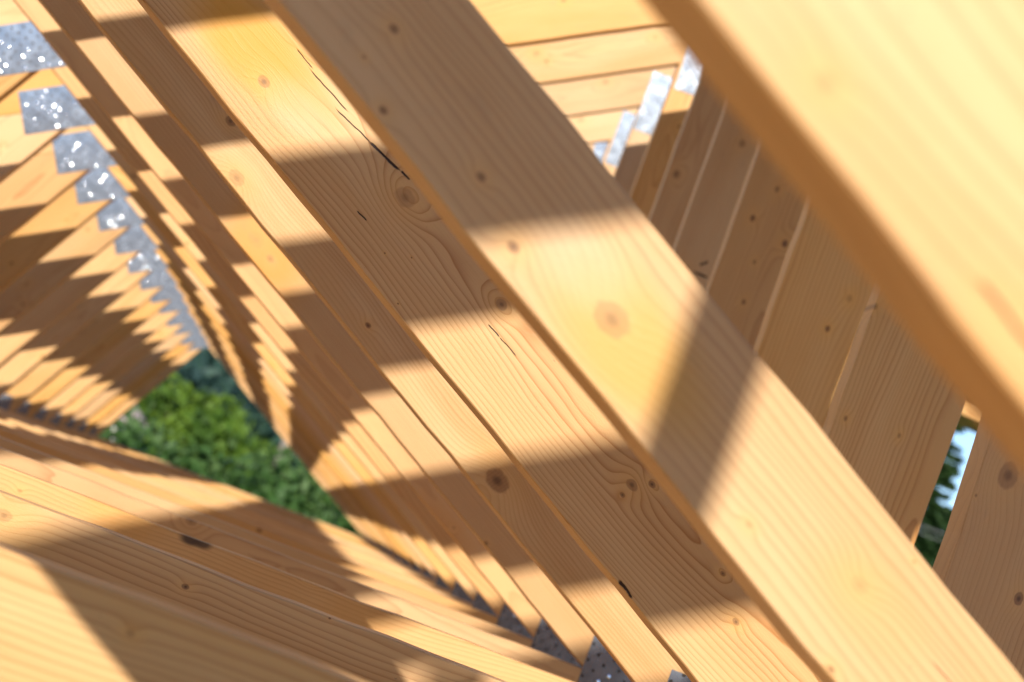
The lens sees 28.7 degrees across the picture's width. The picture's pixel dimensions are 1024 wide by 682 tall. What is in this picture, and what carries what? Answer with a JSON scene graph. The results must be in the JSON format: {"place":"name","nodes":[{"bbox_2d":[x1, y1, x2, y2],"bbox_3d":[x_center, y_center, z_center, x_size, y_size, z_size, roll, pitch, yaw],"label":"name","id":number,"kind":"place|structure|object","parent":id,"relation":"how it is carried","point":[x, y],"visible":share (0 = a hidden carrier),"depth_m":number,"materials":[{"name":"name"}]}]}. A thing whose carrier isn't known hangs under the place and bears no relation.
{"place":"outdoors","nodes":[
{"label":"outdoors","id":0,"kind":"place"},
{"bbox_2d":[937,429,975,507],"label":"sky","id":1,"kind":"structure","parent":0,"point":[965,441],"materials":[{"name":"white"}]},
{"bbox_3d":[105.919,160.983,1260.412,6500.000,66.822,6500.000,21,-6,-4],"label":"ground","id":2,"kind":"structure","parent":0,"visible":0},
{"bbox_2d":[100,426,128,447],"bbox_3d":[-6.010,3.610,24.009,3.688,5.937,3.741,21,-6,-4],"label":"shrub","id":3,"kind":"object","parent":2,"relation":"on","point":[104,435],"depth_m":24.72,"materials":[{"name":"green plant"}]},
{"bbox_2d":[111,405,147,445],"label":"neighbour house","id":4,"kind":"structure","parent":2,"relation":"on","point":[136,413],"depth_m":44.72,"materials":[{"name":"paint"}]},
{"bbox_2d":[98,407,183,458],"bbox_3d":[-5.573,3.789,25.231,3.099,6.182,2.795,16,-8,36],"label":"shrub","id":5,"kind":"object","parent":2,"relation":"on","point":[129,436],"visible":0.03,"depth_m":25.48,"materials":[{"name":"green plant"}]},
{"bbox_2d":[136,391,151,433],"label":"broadleaf tree","id":6,"kind":"object","parent":2,"relation":"on","point":[146,400],"depth_m":57.18,"materials":[{"name":"green plant"}]},
{"bbox_2d":[151,437,231,485],"bbox_3d":[-4.968,3.992,24.130,2.776,5.995,2.047,21,-6,-4],"label":"shrub","id":7,"kind":"object","parent":2,"relation":"on","point":[197,466],"visible":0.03,"depth_m":24.56,"materials":[{"name":"green plant"}]},
{"bbox_2d":[137,372,253,453],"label":"broadleaf tree","id":8,"kind":"object","parent":2,"relation":"on","point":[162,406],"visible":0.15,"depth_m":61.17,"materials":[{"name":"green plant"}]},
{"bbox_2d":[144,406,263,487],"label":"broadleaf tree","id":9,"kind":"object","parent":2,"relation":"on","point":[222,435],"visible":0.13,"depth_m":57.04,"materials":[{"name":"green plant"}]},
{"bbox_2d":[195,450,264,493],"bbox_3d":[-4.470,4.281,25.540,2.938,6.120,2.912,23,-7,-19],"label":"shrub","id":10,"kind":"object","parent":2,"relation":"on","point":[235,471],"visible":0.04,"depth_m":25.59,"materials":[{"name":"green plant"}]},
{"bbox_2d":[156,347,316,484],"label":"forest","id":11,"kind":"object","parent":2,"relation":"on","point":[203,368],"visible":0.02,"depth_m":159.94,"materials":[{"name":"green plant"}]},
{"bbox_2d":[230,432,284,477],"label":"broadleaf tree","id":12,"kind":"object","parent":2,"relation":"on","point":[253,444],"visible":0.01,"depth_m":59.91,"materials":[{"name":"green plant"}]},
{"bbox_2d":[274,438,292,476],"bbox_3d":[-3.964,3.298,29.075,0.280,9.300,1.400,21,-6,-4],"label":"utility pole","id":13,"kind":"object","parent":2,"relation":"on","point":[283,443],"depth_m":29.19,"materials":[{"name":"brown wood"}]},
{"bbox_2d":[229,442,351,529],"bbox_3d":[-3.543,4.376,24.337,2.370,6.342,2.758,24,-7,-24],"label":"shrub","id":14,"kind":"object","parent":2,"relation":"on","point":[277,488],"visible":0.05,"depth_m":24.50,"materials":[{"name":"green plant"}]},
{"bbox_2d":[259,459,333,519],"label":"broadleaf tree","id":15,"kind":"object","parent":2,"relation":"on","point":[310,475],"visible":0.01,"depth_m":58.55,"materials":[{"name":"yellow plant"}]},
{"bbox_2d":[295,472,360,535],"bbox_3d":[-3.131,4.745,25.616,3.169,6.228,3.103,19,-7,16],"label":"shrub","id":16,"kind":"object","parent":2,"relation":"on","point":[340,516],"visible":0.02,"depth_m":25.44,"materials":[{"name":"green plant"}]},
{"bbox_2d":[914,426,965,568],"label":"conifer tree","id":17,"kind":"object","parent":2,"relation":"on","point":[936,518],"visible":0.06,"depth_m":40.67,"materials":[{"name":"green plant"}]},
{"bbox_2d":[957,415,978,432],"bbox_3d":[3.353,4.371,18.898,4.800,9.655,1.000,21,-6,-4],"label":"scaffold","id":18,"kind":"object","parent":2,"relation":"on","point":[968,423],"depth_m":19.27,"materials":[{"name":"brown wood"}]},
{"bbox_3d":[-4.831,2.519,7.145,0.300,5.673,18.900,21,-6,-4],"label":"house wall","id":19,"kind":"object","parent":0,"visible":0},
{"bbox_3d":[-3.767,-0.149,7.468,0.140,0.100,18.800,21,-6,-4],"label":"wall plate","id":20,"kind":"object","parent":19,"relation":"on","visible":0},
{"bbox_2d":[0,269,402,561],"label":"roof truss","id":21,"kind":"object","parent":20,"relation":"on","point":[55,364],"visible":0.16,"depth_m":11.39,"materials":[{"name":"brown wood"}]},
{"bbox_2d":[33,298,387,552],"bbox_3d":[2.514,0.637,13.557,13.803,4.252,0.062,21,-6,-4],"label":"roof truss","id":22,"kind":"object","parent":20,"relation":"on","point":[101,368],"visible":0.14,"depth_m":13.04,"materials":[{"name":"brown wood"}]},
{"bbox_2d":[49,310,381,548],"bbox_3d":[2.425,0.701,14.381,13.779,4.242,0.062,21,-6,-4],"label":"roof truss","id":23,"kind":"object","parent":20,"relation":"on","point":[118,371],"visible":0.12,"depth_m":13.85,"materials":[{"name":"brown wood"}]},
{"bbox_2d":[62,323,376,544],"bbox_3d":[2.335,0.764,15.208,13.782,4.246,0.062,21,-6,-4],"label":"roof truss","id":24,"kind":"object","parent":20,"relation":"on","point":[128,378],"visible":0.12,"depth_m":14.68,"materials":[{"name":"brown wood"}]},
{"bbox_2d":[75,331,371,542],"bbox_3d":[2.244,0.828,16.033,13.780,4.245,0.062,21,-6,-4],"label":"roof truss","id":25,"kind":"object","parent":20,"relation":"on","point":[139,383],"visible":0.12,"depth_m":15.51,"materials":[{"name":"brown wood"}]},
{"bbox_2d":[0,142,607,572],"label":"roof truss","id":26,"kind":"object","parent":20,"relation":"on","point":[72,292],"visible":0.12,"depth_m":9.76,"materials":[{"name":"brown wood"}]},
{"bbox_2d":[0,108,637,579],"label":"roof truss","id":27,"kind":"object","parent":20,"relation":"on","point":[66,260],"visible":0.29,"depth_m":8.97,"materials":[{"name":"brown wood"}]},
{"bbox_2d":[0,66,676,590],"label":"roof truss","id":28,"kind":"object","parent":20,"relation":"on","point":[64,216],"visible":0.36,"depth_m":8.16,"materials":[{"name":"brown wood"}]},
{"bbox_2d":[0,0,724,616],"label":"roof truss","id":29,"kind":"object","parent":20,"relation":"on","point":[40,110],"visible":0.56,"depth_m":6.53,"materials":[{"name":"brown wood"}]},
{"bbox_2d":[0,0,757,638],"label":"roof truss","id":30,"kind":"object","parent":20,"relation":"on","point":[26,52],"visible":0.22,"depth_m":5.69,"materials":[{"name":"brown wood"}]},
{"bbox_2d":[0,0,804,667],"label":"roof truss","id":31,"kind":"object","parent":20,"relation":"on","point":[760,232],"visible":0.12,"depth_m":4.88,"materials":[{"name":"brown wood"}]},
{"bbox_2d":[0,0,872,681],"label":"roof truss","id":32,"kind":"object","parent":20,"relation":"on","point":[814,312],"visible":0.27,"depth_m":4.05,"materials":[{"name":"brown wood"}]},
{"bbox_2d":[0,0,1023,681],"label":"roof truss","id":33,"kind":"object","parent":20,"relation":"on","point":[648,346],"visible":1,"depth_m":1.59,"materials":[{"name":"brown wood"}]},
{"bbox_2d":[0,0,1023,681],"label":"roof truss","id":34,"kind":"object","parent":20,"relation":"on","point":[368,206],"visible":0.73,"depth_m":2.41,"materials":[{"name":"brown wood"}]},
{"bbox_2d":[642,0,1023,474],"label":"roof truss","id":35,"kind":"object","parent":20,"relation":"on","point":[887,136],"visible":1,"depth_m":0.77,"materials":[{"name":"brown wood"}]},
{"bbox_3d":[7.440,7.334,8.120,0.300,5.673,18.900,21,-6,-4],"label":"house wall","id":36,"kind":"object","parent":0,"visible":0},
{"bbox_3d":[8.430,4.636,8.438,0.140,0.100,18.800,21,-6,-4],"label":"wall plate","id":37,"kind":"object","parent":36,"relation":"on","visible":0},
{"bbox_2d":[10,285,395,556],"bbox_3d":[2.606,0.576,12.733,13.796,4.250,0.062,21,-6,-4],"label":"roof truss","id":38,"kind":"object","parent":37,"relation":"on","point":[67,377],"visible":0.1,"depth_m":12.21,"materials":[{"name":"brown wood"}]},
{"bbox_2d":[0,250,411,566],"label":"roof truss","id":39,"kind":"object","parent":37,"relation":"on","point":[71,323],"visible":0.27,"depth_m":10.56,"materials":[{"name":"brown wood"}]},
{"bbox_2d":[0,27,700,602],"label":"roof truss","id":40,"kind":"object","parent":37,"relation":"on","point":[48,175],"visible":0.23,"depth_m":7.35,"materials":[{"name":"brown wood"}]},
{"bbox_2d":[0,0,964,681],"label":"roof truss","id":41,"kind":"object","parent":37,"relation":"on","point":[892,418],"visible":0.45,"depth_m":3.23,"materials":[{"name":"brown wood"}]},
{"bbox_2d":[88,341,977,539],"bbox_3d":[2.152,0.891,16.846,13.784,4.246,0.062,21,-6,-4],"label":"roof truss","id":42,"kind":"object","parent":37,"relation":"on","point":[146,389],"visible":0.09,"depth_m":16.32,"materials":[{"name":"brown wood"}]}
]}

